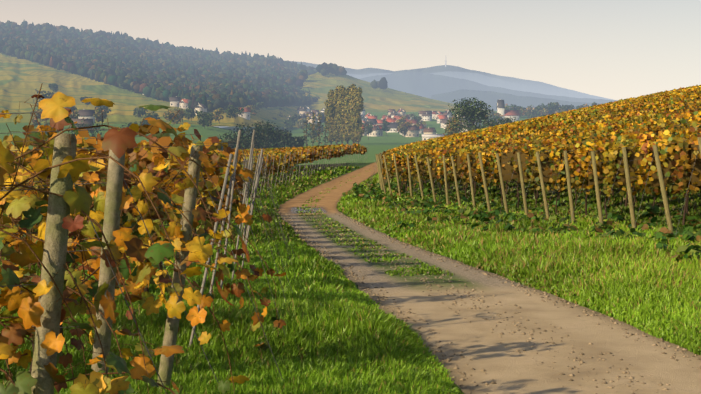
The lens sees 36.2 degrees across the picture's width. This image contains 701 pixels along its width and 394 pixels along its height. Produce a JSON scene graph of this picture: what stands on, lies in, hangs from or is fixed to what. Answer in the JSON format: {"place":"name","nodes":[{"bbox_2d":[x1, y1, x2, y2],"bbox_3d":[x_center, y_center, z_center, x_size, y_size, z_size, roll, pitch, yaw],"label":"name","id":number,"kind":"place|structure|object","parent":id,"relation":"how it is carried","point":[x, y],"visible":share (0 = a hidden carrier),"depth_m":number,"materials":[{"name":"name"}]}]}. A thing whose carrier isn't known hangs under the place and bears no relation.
{"place":"outdoors","nodes":[
{"label":"outdoors","id":0,"kind":"place"},
{"bbox_2d":[0,52,304,127],"bbox_3d":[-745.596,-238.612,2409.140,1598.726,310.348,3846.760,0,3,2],"label":"hillside","id":1,"kind":"structure","parent":0,"point":[23,79],"depth_m":961.11,"materials":[{"name":"green plant"}]},
{"bbox_2d":[30,82,264,123],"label":"hill tree","id":2,"kind":"object","parent":1,"relation":"on","point":[187,113],"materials":[{"name":"green plant"}]},
{"bbox_2d":[78,94,249,123],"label":"house walls","id":3,"kind":"structure","parent":1,"relation":"on","point":[201,108],"depth_m":769.55,"materials":[{"name":"white paint"}]},
{"bbox_2d":[78,97,250,115],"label":"house roofs","id":4,"kind":"structure","parent":3,"relation":"on","point":[92,112],"depth_m":741.81,"materials":[{"name":"tile"}]},
{"bbox_3d":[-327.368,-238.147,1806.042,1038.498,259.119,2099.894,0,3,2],"label":"forest tree trunks","id":5,"kind":"object","parent":1,"relation":"on","visible":0},
{"bbox_2d":[0,20,467,111],"bbox_3d":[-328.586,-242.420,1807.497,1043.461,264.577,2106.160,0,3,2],"label":"forest","id":6,"kind":"object","parent":5,"relation":"on","point":[145,67],"visible":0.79,"depth_m":1652.98,"materials":[{"name":"green plant"}]},
{"bbox_2d":[31,84,596,150],"bbox_3d":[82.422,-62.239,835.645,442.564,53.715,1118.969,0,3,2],"label":"trees","id":7,"kind":"object","parent":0,"point":[344,108],"materials":[{"name":"green plant"}]},
{"bbox_2d":[0,165,700,393],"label":"verge grass","id":8,"kind":"structure","parent":0,"point":[343,334],"depth_m":12.32,"materials":[{"name":"green plant"}]},
{"bbox_2d":[0,111,700,393],"bbox_3d":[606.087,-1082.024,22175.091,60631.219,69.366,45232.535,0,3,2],"label":"ground","id":9,"kind":"structure","parent":0,"point":[381,144],"depth_m":483.87,"materials":[{"name":"green plant"}]},
{"bbox_2d":[31,133,202,393],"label":"wooden posts","id":10,"kind":"object","parent":9,"relation":"in","point":[55,245],"visible":0.56,"depth_m":3.94,"materials":[{"name":"wood"}]},
{"bbox_2d":[0,83,285,393],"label":"vine","id":11,"kind":"object","parent":9,"relation":"on","point":[26,306],"depth_m":5.48,"materials":[{"name":"yellow plant"}]},
{"bbox_2d":[0,111,285,393],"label":"trellis wires","id":12,"kind":"object","parent":9,"relation":"on","point":[130,227],"visible":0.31,"depth_m":5.61,"materials":[{"name":"grey metal"}]},
{"bbox_2d":[189,154,232,347],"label":"foreground vine stakes","id":13,"kind":"object","parent":9,"relation":"in","point":[215,228],"visible":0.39,"depth_m":9.04,"materials":[{"name":"wood"}]},
{"bbox_2d":[209,130,368,294],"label":"vineyard stakes","id":14,"kind":"object","parent":9,"relation":"on","point":[256,182],"visible":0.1,"depth_m":15.91,"materials":[{"name":"grey wood"}]},
{"bbox_2d":[30,139,295,300],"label":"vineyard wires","id":15,"kind":"object","parent":14,"relation":"attached to","point":[249,194],"visible":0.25,"depth_m":15.94,"materials":[{"name":"grey metal"}]},
{"bbox_2d":[0,123,366,296],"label":"grapevine foliage","id":16,"kind":"object","parent":14,"relation":"on","point":[148,157],"depth_m":12.30,"materials":[{"name":"plant"}]},
{"bbox_2d":[71,102,550,139],"bbox_3d":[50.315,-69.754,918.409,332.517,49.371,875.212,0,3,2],"label":"village houses","id":17,"kind":"structure","parent":9,"relation":"on","point":[430,118],"depth_m":1054.34,"materials":[{"name":"white paint"}]},
{"bbox_2d":[70,100,519,136],"bbox_3d":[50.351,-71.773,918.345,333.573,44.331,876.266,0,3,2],"label":"house roofs","id":18,"kind":"structure","parent":17,"relation":"on","point":[443,117],"depth_m":1055.73,"materials":[{"name":"red tile"}]},
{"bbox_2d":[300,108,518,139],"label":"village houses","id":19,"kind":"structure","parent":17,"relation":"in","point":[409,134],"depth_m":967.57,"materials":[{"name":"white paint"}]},
{"bbox_2d":[342,177,700,279],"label":"low weeds","id":20,"kind":"object","parent":9,"relation":"on","point":[685,232],"visible":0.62,"depth_m":28.16,"materials":[{"name":"green plant"}]},
{"bbox_2d":[368,92,700,235],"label":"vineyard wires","id":21,"kind":"object","parent":9,"relation":"on","point":[548,161],"visible":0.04,"depth_m":31.28,"materials":[{"name":"grey metal"}]},
{"bbox_2d":[382,88,700,224],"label":"grapevine foliage","id":22,"kind":"object","parent":21,"relation":"on","point":[637,128],"depth_m":31.29,"materials":[{"name":"yellow plant"}]},
{"bbox_2d":[395,85,700,147],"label":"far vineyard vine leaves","id":23,"kind":"object","parent":22,"relation":"attached to","point":[647,96],"depth_m":86.54,"materials":[{"name":"yellow plant"}]},
{"bbox_2d":[375,137,700,234],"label":"vineyard posts","id":24,"kind":"object","parent":9,"relation":"in","point":[597,190],"visible":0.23,"depth_m":29.20,"materials":[{"name":"brown wood"}]},
{"bbox_2d":[0,0,700,99],"label":"sky","id":25,"kind":"structure","parent":0,"point":[610,49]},
{"bbox_2d":[300,72,484,111],"bbox_3d":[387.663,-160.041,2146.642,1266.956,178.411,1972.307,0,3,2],"label":"vineyard hill","id":26,"kind":"structure","parent":0,"point":[380,100],"depth_m":1740.79,"materials":[{"name":"green plant"}]},
{"bbox_2d":[290,61,612,99],"bbox_3d":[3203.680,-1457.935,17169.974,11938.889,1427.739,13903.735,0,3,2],"label":"mountain","id":27,"kind":"structure","parent":0,"point":[436,69],"depth_m":15645.74,"materials":[{"name":"blue"}]},
{"bbox_2d":[346,71,598,98],"bbox_3d":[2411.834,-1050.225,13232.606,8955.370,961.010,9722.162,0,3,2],"label":"mountain","id":28,"kind":"structure","parent":0,"point":[483,79],"depth_m":11655.45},
{"bbox_2d":[453,85,516,95],"bbox_3d":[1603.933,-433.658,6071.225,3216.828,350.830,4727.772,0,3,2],"label":"mountain","id":29,"kind":"structure","parent":0,"point":[457,87],"depth_m":5498.86,"materials":[{"name":"blue"}]},
{"bbox_2d":[360,72,617,103],"bbox_3d":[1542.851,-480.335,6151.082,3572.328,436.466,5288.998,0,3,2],"label":"mountain","id":30,"kind":"structure","parent":0,"point":[427,85],"depth_m":5547.24,"materials":[{"name":"blue"}]},
{"bbox_2d":[278,162,700,393],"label":"path","id":31,"kind":"structure","parent":0,"point":[475,340],"depth_m":10.34,"materials":[{"name":"brown soil"}]},
{"bbox_2d":[279,213,700,393],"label":"gravel stones","id":32,"kind":"object","parent":31,"relation":"on","point":[519,307],"visible":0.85,"depth_m":12.29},
{"bbox_2d":[431,89,599,110],"bbox_3d":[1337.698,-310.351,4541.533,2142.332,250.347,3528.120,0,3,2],"label":"hill","id":33,"kind":"structure","parent":0,"point":[490,98],"depth_m":4034.33,"materials":[{"name":"blue"}]}
]}

